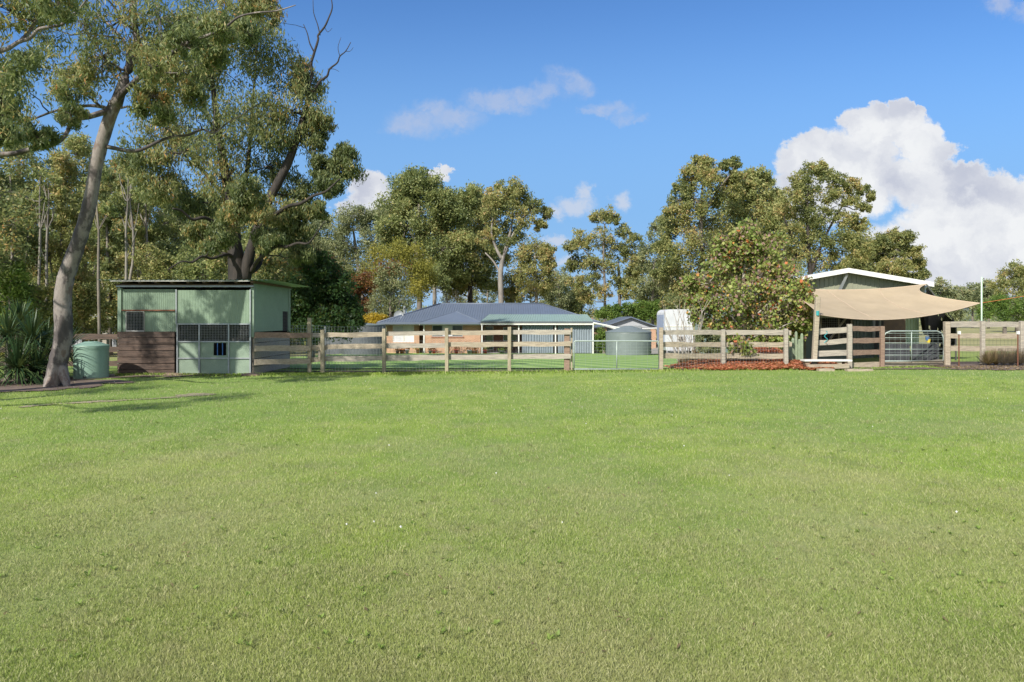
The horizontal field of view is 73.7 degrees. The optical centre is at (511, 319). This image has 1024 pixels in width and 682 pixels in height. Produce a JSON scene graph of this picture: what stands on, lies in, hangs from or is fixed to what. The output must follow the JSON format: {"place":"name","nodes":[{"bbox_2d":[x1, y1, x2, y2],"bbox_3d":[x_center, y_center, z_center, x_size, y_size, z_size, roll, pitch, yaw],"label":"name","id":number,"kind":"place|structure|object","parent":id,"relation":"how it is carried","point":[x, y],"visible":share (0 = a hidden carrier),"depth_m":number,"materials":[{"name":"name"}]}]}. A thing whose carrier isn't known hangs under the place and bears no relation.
{"place":"outdoors","nodes":[
{"label":"outdoors","id":0,"kind":"place"},
{"bbox_2d":[0,374,227,391],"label":"soil","id":1,"kind":"structure","parent":0,"point":[80,383],"depth_m":16.80,"materials":[{"name":"brown soil"}]},
{"bbox_2d":[0,307,44,379],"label":"strap leaf plant","id":2,"kind":"object","parent":1,"relation":"on","point":[8,322],"visible":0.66,"depth_m":18.08,"materials":[{"name":"green plant"}]},
{"bbox_2d":[0,332,47,386],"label":"strap leaf plant","id":3,"kind":"object","parent":1,"relation":"on","point":[14,360],"visible":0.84,"depth_m":16.84,"materials":[{"name":"green plant"}]},
{"bbox_2d":[0,306,78,381],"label":"strap leaf plant","id":4,"kind":"object","parent":1,"relation":"on","point":[32,328],"visible":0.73,"depth_m":17.66,"materials":[{"name":"green plant"}]},
{"bbox_2d":[0,336,80,384],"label":"strap leaf plant","id":5,"kind":"object","parent":1,"relation":"on","point":[41,356],"visible":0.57,"depth_m":17.26,"materials":[{"name":"green plant"}]},
{"bbox_2d":[2,321,78,376],"bbox_3d":[-12.678,0.726,18.611,2.594,1.986,2.306,0,0,0],"label":"strap leaf plant","id":6,"kind":"object","parent":1,"relation":"on","point":[46,328],"visible":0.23,"depth_m":18.48,"materials":[{"name":"green plant"}]},
{"bbox_2d":[0,0,295,386],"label":"gum tree","id":7,"kind":"object","parent":1,"relation":"on","point":[205,38],"visible":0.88,"depth_m":16.23,"materials":[{"name":"green plant"}]},
{"bbox_2d":[21,393,213,406],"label":"soil","id":8,"kind":"structure","parent":0,"point":[193,394],"depth_m":13.60,"materials":[{"name":"brown soil"}]},
{"bbox_2d":[0,321,1023,681],"bbox_3d":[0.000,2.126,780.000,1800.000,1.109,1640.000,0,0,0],"label":"ground","id":9,"kind":"structure","parent":0,"point":[700,393],"depth_m":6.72,"materials":[{"name":"green plant"}]},
{"bbox_2d":[0,191,24,303],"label":"forest gum","id":10,"kind":"object","parent":9,"relation":"on","point":[1,223],"visible":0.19,"depth_m":42.76,"materials":[{"name":"green plant"}]},
{"bbox_2d":[0,259,41,324],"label":"bush","id":11,"kind":"object","parent":9,"relation":"on","point":[19,288],"visible":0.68,"depth_m":37.91,"materials":[{"name":"green plant"}]},
{"bbox_2d":[0,295,47,345],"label":"strap leaf plant","id":12,"kind":"object","parent":9,"relation":"on","point":[18,308],"visible":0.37,"depth_m":19.07,"materials":[{"name":"green plant"}]},
{"bbox_2d":[0,182,49,281],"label":"forest gum","id":13,"kind":"object","parent":9,"relation":"on","point":[28,217],"visible":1,"depth_m":36.23,"materials":[{"name":"plant"}]},
{"bbox_2d":[0,143,55,320],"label":"forest gum","id":14,"kind":"object","parent":9,"relation":"on","point":[18,176],"visible":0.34,"depth_m":47.80,"materials":[{"name":"green plant"}]},
{"bbox_2d":[15,167,54,318],"bbox_3d":[-27.966,-3.268,40.026,2.640,11.153,1.445,0,0,30],"label":"sapling","id":15,"kind":"object","parent":9,"relation":"on","point":[39,195],"visible":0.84,"depth_m":39.97,"materials":[{"name":"green plant"}]},
{"bbox_2d":[0,131,82,289],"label":"forest gum","id":16,"kind":"object","parent":9,"relation":"on","point":[55,270],"visible":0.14,"depth_m":54.66,"materials":[{"name":"green plant"}]},
{"bbox_2d":[2,272,80,345],"bbox_3d":[-27.532,-0.242,39.864,3.926,5.100,3.094,0,0,0],"label":"bush","id":17,"kind":"object","parent":9,"relation":"on","point":[46,291],"visible":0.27,"depth_m":39.52,"materials":[{"name":"green plant"}]},
{"bbox_2d":[0,0,88,150],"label":"gum tree","id":18,"kind":"object","parent":9,"relation":"on","point":[14,67],"visible":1,"depth_m":12.32,"materials":[{"name":"green plant"}]},
{"bbox_2d":[27,166,66,308],"bbox_3d":[-29.049,-3.551,42.698,1.591,11.923,2.054,0,0,44],"label":"sapling","id":19,"kind":"object","parent":9,"relation":"on","point":[58,189],"visible":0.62,"depth_m":42.93,"materials":[{"name":"green plant"}]},
{"bbox_2d":[0,333,117,365],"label":"post and rail fence","id":20,"kind":"object","parent":9,"relation":"on","point":[105,337],"visible":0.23,"depth_m":21.98,"materials":[{"name":"wood"}]},
{"bbox_2d":[27,148,94,339],"bbox_3d":[-32.755,-4.867,49.528,4.392,15.024,4.439,0,0,-33],"label":"forest gum","id":21,"kind":"object","parent":9,"relation":"on","point":[61,162],"visible":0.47,"depth_m":49.40,"materials":[{"name":"green plant"}]},
{"bbox_2d":[50,132,114,333],"bbox_3d":[-36.176,-6.538,58.051,5.189,18.641,6.314,0,0,-40],"label":"forest gum","id":22,"kind":"object","parent":9,"relation":"on","point":[80,147],"visible":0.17,"depth_m":56.93,"materials":[{"name":"green plant"}]},
{"bbox_2d":[51,281,117,341],"bbox_3d":[-26.630,-0.041,42.077,3.930,4.832,2.755,0,0,0],"label":"bush","id":23,"kind":"object","parent":9,"relation":"on","point":[88,299],"visible":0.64,"depth_m":42.01,"materials":[{"name":"green plant"}]},
{"bbox_2d":[72,341,109,379],"bbox_3d":[-11.523,1.113,18.672,0.880,1.055,0.935,0,0,0],"label":"water tank","id":24,"kind":"object","parent":9,"relation":"on","point":[91,358],"visible":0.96,"depth_m":18.37,"materials":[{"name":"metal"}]},
{"bbox_2d":[77,166,118,341],"bbox_3d":[-21.765,-2.944,35.950,1.994,10.237,1.586,0,0,37],"label":"sapling","id":25,"kind":"object","parent":9,"relation":"on","point":[105,207],"visible":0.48,"depth_m":35.94,"materials":[{"name":"brown plant"}]},
{"bbox_2d":[77,159,140,355],"bbox_3d":[-26.980,-4.237,46.117,4.492,13.503,3.653,0,0,0],"label":"forest gum","id":26,"kind":"object","parent":9,"relation":"on","point":[115,238],"visible":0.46,"depth_m":45.70,"materials":[{"name":"olive leaf"},{"name":"pale bark"}]},
{"bbox_2d":[93,156,154,339],"bbox_3d":[-31.692,-5.554,56.113,6.975,16.672,4.687,0,0,39],"label":"forest gum","id":27,"kind":"object","parent":9,"relation":"on","point":[111,186],"visible":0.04,"depth_m":55.52,"materials":[{"name":"green plant"}]},
{"bbox_2d":[109,167,144,279],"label":"sapling","id":28,"kind":"object","parent":9,"relation":"on","point":[114,209],"visible":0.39,"depth_m":37.98,"materials":[{"name":"green plant"}]},
{"bbox_2d":[108,167,147,279],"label":"sapling","id":29,"kind":"object","parent":9,"relation":"on","point":[116,197],"visible":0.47,"depth_m":43.94,"materials":[{"name":"green plant"}]},
{"bbox_2d":[100,242,174,315],"bbox_3d":[-24.557,-1.288,45.196,4.986,7.529,4.565,0,0,0],"label":"bush","id":30,"kind":"object","parent":9,"relation":"on","point":[150,247],"visible":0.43,"depth_m":44.29,"materials":[{"name":"green plant"}]},
{"bbox_2d":[133,169,170,272],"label":"sapling","id":31,"kind":"object","parent":9,"relation":"on","point":[145,217],"visible":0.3,"depth_m":47.95,"materials":[{"name":"green plant"}]},
{"bbox_2d":[118,183,187,279],"bbox_3d":[-26.239,-3.940,49.952,5.684,13.173,4.397,0,0,0],"label":"forest gum","id":32,"kind":"object","parent":9,"relation":"on","point":[158,234],"visible":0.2,"depth_m":49.35,"materials":[{"name":"green plant"}]},
{"bbox_2d":[136,239,206,279],"bbox_3d":[-22.390,-1.460,45.032,5.547,7.872,5.095,0,0,0],"label":"bush","id":33,"kind":"object","parent":9,"relation":"on","point":[178,258],"visible":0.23,"depth_m":44.72,"materials":[{"name":"green plant"}]},
{"bbox_2d":[145,190,205,279],"bbox_3d":[-29.209,-4.852,59.525,8.147,15.276,5.639,0,0,26],"label":"forest gum","id":34,"kind":"object","parent":9,"relation":"on","point":[173,238],"visible":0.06,"depth_m":58.97,"materials":[{"name":"green plant"}]},
{"bbox_2d":[0,201,359,344],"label":"forest undergrowth","id":35,"kind":"object","parent":9,"relation":"on","point":[55,215],"depth_m":68.77,"materials":[{"name":"green plant"}]},
{"bbox_2d":[172,252,227,287],"bbox_3d":[-18.040,-0.875,39.993,4.865,6.366,3.365,0,0,0],"label":"bush","id":36,"kind":"object","parent":9,"relation":"on","point":[193,270],"visible":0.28,"depth_m":39.47,"materials":[{"name":"green plant"}]},
{"bbox_2d":[97,279,308,373],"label":"stable","id":37,"kind":"structure","parent":9,"relation":"on","point":[168,326],"depth_m":19.76,"materials":[{"name":"green metal"}]},
{"bbox_2d":[175,289,250,373],"bbox_3d":[-8.639,0.356,19.750,2.185,2.467,0.060,0,0,0],"label":"sliding door","id":38,"kind":"structure","parent":37,"relation":"in","point":[192,307],"depth_m":19.76,"materials":[{"name":"green metal"}]},
{"bbox_2d":[175,185,245,279],"bbox_3d":[-23.745,-3.966,53.874,5.173,13.505,5.339,0,0,-27],"label":"forest gum","id":39,"kind":"object","parent":9,"relation":"on","point":[225,258],"visible":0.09,"depth_m":53.16,"materials":[{"name":"green plant"}]},
{"bbox_2d":[105,0,368,287],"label":"eucalyptus","id":40,"kind":"object","parent":9,"relation":"on","point":[241,198],"visible":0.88,"depth_m":32.44,"materials":[{"name":"green plant"}]},
{"bbox_2d":[241,223,299,287],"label":"forest gum","id":41,"kind":"object","parent":9,"relation":"on","point":[276,252],"visible":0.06,"depth_m":51.22,"materials":[{"name":"green plant"}]},
{"bbox_2d":[250,251,301,321],"bbox_3d":[-13.734,-0.935,39.976,4.864,6.484,3.543,0,0,0],"label":"bush","id":42,"kind":"object","parent":9,"relation":"on","point":[272,263],"visible":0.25,"depth_m":39.58,"materials":[{"name":"green plant"}]},
{"bbox_2d":[283,218,337,344],"bbox_3d":[-18.469,-3.500,62.184,7.405,12.572,6.206,0,0,0],"label":"forest gum","id":43,"kind":"object","parent":9,"relation":"on","point":[321,243],"visible":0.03,"depth_m":61.91,"materials":[{"name":"green plant"}]},
{"bbox_2d":[283,245,366,356],"bbox_3d":[-9.456,-0.748,34.127,4.455,5.705,3.899,0,0,0],"label":"evergreen tree","id":44,"kind":"object","parent":9,"relation":"on","point":[341,311],"visible":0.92,"depth_m":33.43,"materials":[{"name":"green plant"}]},
{"bbox_2d":[308,200,391,277],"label":"gum tree","id":45,"kind":"object","parent":9,"relation":"on","point":[364,220],"visible":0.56,"depth_m":87.23,"materials":[{"name":"green plant"}]},
{"bbox_2d":[325,326,382,364],"bbox_3d":[-6.019,1.022,26.000,2.243,1.556,0.044,0,0,0],"label":"fence","id":46,"kind":"object","parent":9,"relation":"on","point":[331,362],"visible":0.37,"depth_m":26.00,"materials":[{"name":"metal"}]},
{"bbox_2d":[342,323,385,353],"bbox_3d":[-10.716,1.400,49.500,3.142,2.357,3.142,0,0,0],"label":"water tank","id":47,"kind":"object","parent":9,"relation":"on","point":[371,327],"visible":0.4,"depth_m":48.16,"materials":[{"name":"grey metal"}]},
{"bbox_2d":[349,267,378,315],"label":"bronze shrub","id":48,"kind":"object","parent":9,"relation":"on","point":[367,285],"visible":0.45,"depth_m":59.85,"materials":[{"name":"brown plant"}]},
{"bbox_2d":[363,312,387,327],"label":"golden bush","id":49,"kind":"object","parent":9,"relation":"on","point":[372,318],"visible":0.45,"depth_m":56.81,"materials":[{"name":"yellow plant"}]},
{"bbox_2d":[364,252,417,318],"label":"red tipped tree","id":50,"kind":"object","parent":9,"relation":"on","point":[392,273],"visible":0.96,"depth_m":57.54,"materials":[{"name":"red leaf"},{"name":"brown bark"},{"name":"green leaf"}]},
{"bbox_2d":[348,235,440,316],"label":"wattle tree","id":51,"kind":"object","parent":9,"relation":"on","point":[425,274],"visible":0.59,"depth_m":65.13,"materials":[{"name":"green plant"}]},
{"bbox_2d":[254,318,572,371],"bbox_3d":[-3.041,0.820,20.384,9.789,1.775,1.366,0,0,0],"label":"post and rail fence","id":52,"kind":"object","parent":9,"relation":"on","point":[566,356],"visible":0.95,"depth_m":20.97,"materials":[{"name":"wood"}]},
{"bbox_2d":[368,162,483,309],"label":"gum tree","id":53,"kind":"object","parent":9,"relation":"on","point":[415,193],"visible":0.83,"depth_m":75.15,"materials":[{"name":"green plant"}]},
{"bbox_2d":[418,262,452,304],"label":"gum tree","id":54,"kind":"object","parent":9,"relation":"on","point":[445,279],"visible":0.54,"depth_m":71.48,"materials":[{"name":"green plant"}]},
{"bbox_2d":[439,273,497,302],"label":"gum tree","id":55,"kind":"object","parent":9,"relation":"on","point":[492,296],"visible":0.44,"depth_m":94.97,"materials":[{"name":"green plant"}]},
{"bbox_2d":[437,179,515,302],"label":"gum tree","id":56,"kind":"object","parent":9,"relation":"on","point":[482,279],"visible":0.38,"depth_m":79.99,"materials":[{"name":"green plant"}]},
{"bbox_2d":[376,303,601,353],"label":"brick house","id":57,"kind":"structure","parent":9,"relation":"on","point":[486,316],"depth_m":54.40,"materials":[{"name":"red brick"},{"name":"blue-grey corrugated metal roofing"},{"name":"glass"}]},
{"bbox_2d":[392,325,414,342],"bbox_3d":[-8.686,1.158,54.620,1.874,1.446,0.160,0,0,0],"label":"window","id":58,"kind":"structure","parent":57,"relation":"in","point":[396,328],"depth_m":54.68,"materials":[{"name":"white glass"}]},
{"bbox_2d":[431,325,463,337],"bbox_3d":[-5.102,0.904,53.920,2.585,0.999,0.160,0,0,0],"label":"window","id":59,"kind":"structure","parent":57,"relation":"in","point":[434,327],"depth_m":53.97,"materials":[{"name":"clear glass"}]},
{"bbox_2d":[0,374,1017,658],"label":"weeds","id":60,"kind":"object","parent":9,"relation":"on","point":[548,636],"visible":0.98,"depth_m":4.25,"materials":[{"name":"green plant"}]},
{"bbox_2d":[3,380,1020,652],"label":"stray leaves","id":61,"kind":"object","parent":9,"relation":"on","point":[503,582],"visible":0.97,"depth_m":4.59,"materials":[{"name":"brown plant"}]},
{"bbox_2d":[472,175,554,302],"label":"gum tree","id":62,"kind":"object","parent":9,"relation":"on","point":[516,192],"visible":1,"depth_m":69.52,"materials":[{"name":"green plant"}]},
{"bbox_2d":[494,232,559,302],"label":"gum tree","id":63,"kind":"object","parent":9,"relation":"on","point":[543,253],"visible":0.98,"depth_m":81.57,"materials":[{"name":"green plant"}]},
{"bbox_2d":[115,365,938,377],"bbox_3d":[1.770,1.559,20.440,26.193,0.139,2.356,0,0,-9],"label":"grass fringe","id":64,"kind":"object","parent":9,"relation":"on","point":[428,372],"depth_m":20.19,"materials":[{"name":"green plant"}]},
{"bbox_2d":[538,265,575,309],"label":"gum tree","id":65,"kind":"object","parent":9,"relation":"on","point":[557,291],"visible":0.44,"depth_m":99.53,"materials":[{"name":"green plant"}]},
{"bbox_2d":[562,281,600,319],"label":"gum tree","id":66,"kind":"object","parent":9,"relation":"on","point":[575,306],"visible":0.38,"depth_m":102.99,"materials":[{"name":"green plant"}]},
{"bbox_2d":[592,327,605,352],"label":"shrub","id":67,"kind":"object","parent":9,"relation":"on","point":[600,347],"visible":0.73,"depth_m":52.99,"materials":[{"name":"green plant"}]},
{"bbox_2d":[561,204,644,321],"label":"gum tree","id":68,"kind":"object","parent":9,"relation":"on","point":[576,243],"visible":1,"depth_m":71.90,"materials":[{"name":"green plant"}]},
{"bbox_2d":[594,316,656,348],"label":"garage","id":69,"kind":"structure","parent":9,"relation":"on","point":[626,321],"depth_m":60.00,"materials":[{"name":"metal"}]},
{"bbox_2d":[593,298,663,321],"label":"hedge","id":70,"kind":"object","parent":9,"relation":"on","point":[641,310],"visible":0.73,"depth_m":67.54,"materials":[{"name":"green plant"}]},
{"bbox_2d":[606,326,651,354],"bbox_3d":[8.017,1.455,47.000,3.163,2.077,3.163,0,0,0],"label":"water tank","id":71,"kind":"object","parent":9,"relation":"on","point":[628,333],"visible":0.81,"depth_m":45.70,"materials":[{"name":"metal"}]},
{"bbox_2d":[631,214,677,324],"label":"gum tree","id":72,"kind":"object","parent":9,"relation":"on","point":[649,287],"visible":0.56,"depth_m":83.86,"materials":[{"name":"green plant"}]},
{"bbox_2d":[655,292,691,316],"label":"shrub","id":73,"kind":"object","parent":9,"relation":"on","point":[670,303],"visible":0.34,"depth_m":51.50,"materials":[{"name":"green plant"}]},
{"bbox_2d":[366,304,1020,330],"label":"forest","id":74,"kind":"object","parent":9,"relation":"on","point":[969,316],"depth_m":170.49,"materials":[{"name":"green plant"}]},
{"bbox_2d":[648,153,745,309],"bbox_3d":[15.769,-6.205,58.021,8.534,16.132,5.865,0,0,0],"label":"gum tree","id":75,"kind":"object","parent":9,"relation":"on","point":[701,171],"visible":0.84,"depth_m":57.49,"materials":[{"name":"green plant"}]},
{"bbox_2d":[695,327,720,353],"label":"shrub","id":76,"kind":"object","parent":9,"relation":"on","point":[708,350],"visible":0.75,"depth_m":23.84,"materials":[{"name":"green plant"}]},
{"bbox_2d":[706,164,800,286],"bbox_3d":[22.245,-6.270,62.553,7.382,15.941,9.519,0,0,34],"label":"gum tree","id":77,"kind":"object","parent":9,"relation":"on","point":[758,185],"visible":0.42,"depth_m":61.37,"materials":[{"name":"green plant"}]},
{"bbox_2d":[767,189,823,276],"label":"gum tree","id":78,"kind":"object","parent":9,"relation":"on","point":[800,271],"visible":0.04,"depth_m":79.24,"materials":[{"name":"green plant"}]},
{"bbox_2d":[695,268,933,358],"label":"farm shed","id":79,"kind":"structure","parent":9,"relation":"on","point":[845,278],"depth_m":29.80,"materials":[{"name":"metal"}]},
{"bbox_2d":[923,284,956,359],"bbox_3d":[18.145,0.120,29.010,0.999,3.260,4.407,0,0,24],"label":"black shade cloth","id":80,"kind":"object","parent":79,"relation":"hanging from","point":[935,322],"visible":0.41,"depth_m":29.03,"materials":[{"name":"fabric"}]},
{"bbox_2d":[770,157,875,274],"bbox_3d":[25.736,-5.851,56.231,8.625,15.106,4.778,0,0,0],"label":"gum tree","id":81,"kind":"object","parent":9,"relation":"on","point":[803,189],"visible":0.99,"depth_m":55.80,"materials":[{"name":"green plant"}]},
{"bbox_2d":[800,359,851,369],"bbox_3d":[10.006,1.430,21.750,1.505,0.339,0.340,0,0,0],"label":"trough bench","id":82,"kind":"object","parent":9,"relation":"on","point":[843,365],"visible":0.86,"depth_m":21.60,"materials":[{"name":"white paint"}]},
{"bbox_2d":[840,226,931,280],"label":"gum tree","id":83,"kind":"object","parent":9,"relation":"on","point":[894,243],"visible":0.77,"depth_m":65.51,"materials":[{"name":"green plant"}]},
{"bbox_2d":[925,276,960,319],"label":"distant gum","id":84,"kind":"object","parent":9,"relation":"on","point":[940,290],"visible":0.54,"depth_m":129.45,"materials":[{"name":"green plant"}]},
{"bbox_2d":[957,282,980,327],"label":"distant gum","id":85,"kind":"object","parent":9,"relation":"on","point":[967,290],"visible":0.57,"depth_m":134.01,"materials":[{"name":"green plant"}]},
{"bbox_2d":[981,277,982,320],"bbox_3d":[18.092,0.024,26.300,0.055,3.351,0.055,0,0,-6],"label":"steel pole","id":86,"kind":"object","parent":9,"relation":"on","point":[981,298],"visible":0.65,"depth_m":26.28,"materials":[{"name":"metal"}]},
{"bbox_2d":[803,284,979,319],"bbox_3d":[13.931,-0.764,25.739,8.208,1.552,7.535,0,0,0],"label":"shade sail","id":87,"kind":"object","parent":86,"relation":"attached to","point":[902,302],"visible":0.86,"depth_m":26.57,"materials":[{"name":"beige fabric"}]},
{"bbox_2d":[969,278,997,328],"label":"distant gum","id":88,"kind":"object","parent":9,"relation":"on","point":[986,292],"visible":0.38,"depth_m":124.92,"materials":[{"name":"green plant"}]},
{"bbox_2d":[973,292,1023,332],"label":"wattle tree","id":89,"kind":"object","parent":9,"relation":"on","point":[995,307],"visible":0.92,"depth_m":59.59,"materials":[{"name":"green plant"}]},
{"bbox_2d":[986,258,1023,331],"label":"gum tree","id":90,"kind":"object","parent":9,"relation":"on","point":[1015,281],"visible":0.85,"depth_m":87.39,"materials":[{"name":"green plant"}]},
{"bbox_2d":[0,0,1023,312],"label":"sky","id":91,"kind":"structure","parent":0,"point":[594,104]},
{"bbox_2d":[287,352,853,367],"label":"house lawn","id":92,"kind":"structure","parent":0,"point":[609,361],"depth_m":27.45,"materials":[{"name":"green plant"}]},
{"bbox_2d":[657,309,692,353],"bbox_3d":[10.992,0.840,45.800,1.886,3.072,3.400,0,0,0],"label":"caravan","id":93,"kind":"object","parent":92,"relation":"on","point":[670,317],"visible":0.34,"depth_m":45.00,"materials":[{"name":"white metal"}]},
{"bbox_2d":[662,299,710,359],"bbox_3d":[6.361,0.444,24.985,1.840,2.531,1.070,0,0,0],"label":"bare shrub","id":94,"kind":"object","parent":92,"relation":"on","point":[684,337],"visible":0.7,"depth_m":24.98,"materials":[{"name":"grey plant"}]},
{"bbox_2d":[677,215,819,356],"bbox_3d":[8.484,-1.033,24.855,5.628,5.711,4.241,0,0,-31],"label":"sweetgum tree","id":95,"kind":"object","parent":92,"relation":"on","point":[745,244],"visible":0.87,"depth_m":25.07,"materials":[{"name":"green plant"}]},
{"bbox_2d":[272,361,1023,371],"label":"soil","id":96,"kind":"structure","parent":0,"point":[969,363],"depth_m":22.24,"materials":[{"name":"brown soil"}]},
{"bbox_2d":[659,327,791,369],"bbox_3d":[6.824,0.968,21.954,4.564,1.472,0.522,0,0,-9],"label":"post and rail fence","id":97,"kind":"object","parent":96,"relation":"on","point":[723,355],"visible":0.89,"depth_m":22.04,"materials":[{"name":"wood"}]},
{"bbox_2d":[573,340,658,369],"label":"farm gate","id":98,"kind":"structure","parent":97,"relation":"attached to","point":[616,353],"depth_m":21.10,"materials":[{"name":"metal"}]},
{"bbox_2d":[664,359,842,369],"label":"fallen leaves","id":99,"kind":"object","parent":96,"relation":"on","point":[735,364],"visible":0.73,"depth_m":21.97,"materials":[{"name":"brown plant"}]},
{"bbox_2d":[788,331,802,359],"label":"cactus","id":100,"kind":"object","parent":96,"relation":"on","point":[799,349],"visible":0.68,"depth_m":22.67,"materials":[{"name":"green plant"}]},
{"bbox_2d":[811,297,820,363],"bbox_3d":[9.784,0.475,21.975,0.283,2.450,0.195,0,0,0],"label":"leaning post","id":101,"kind":"object","parent":96,"relation":"on","point":[816,319],"visible":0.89,"depth_m":21.93,"materials":[{"name":"beige wood"}]},
{"bbox_2d":[817,324,942,367],"bbox_3d":[12.669,0.923,22.957,5.730,1.593,0.557,0,0,-20],"label":"post and rail fence","id":102,"kind":"object","parent":96,"relation":"on","point":[849,340],"visible":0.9,"depth_m":22.40,"materials":[{"name":"wood"}]},
{"bbox_2d":[885,330,943,361],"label":"farm gate","id":103,"kind":"structure","parent":102,"relation":"attached to","point":[911,337],"depth_m":23.32,"materials":[{"name":"metal"}]},
{"bbox_2d":[885,344,938,360],"bbox_3d":[14.362,1.175,24.506,1.952,0.650,0.052,0,0,0],"label":"rubber sheet","id":104,"kind":"object","parent":103,"relation":"hanging from","point":[915,356],"visible":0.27,"depth_m":24.50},
{"bbox_2d":[929,365,1023,369],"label":"fallen leaves","id":105,"kind":"object","parent":96,"relation":"on","point":[990,367],"visible":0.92,"depth_m":22.58,"materials":[{"name":"brown plant"}]},
{"bbox_2d":[943,321,1023,364],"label":"post and rail fence","id":106,"kind":"object","parent":96,"relation":"on","point":[948,335],"visible":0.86,"depth_m":24.37,"materials":[{"name":"wood"}]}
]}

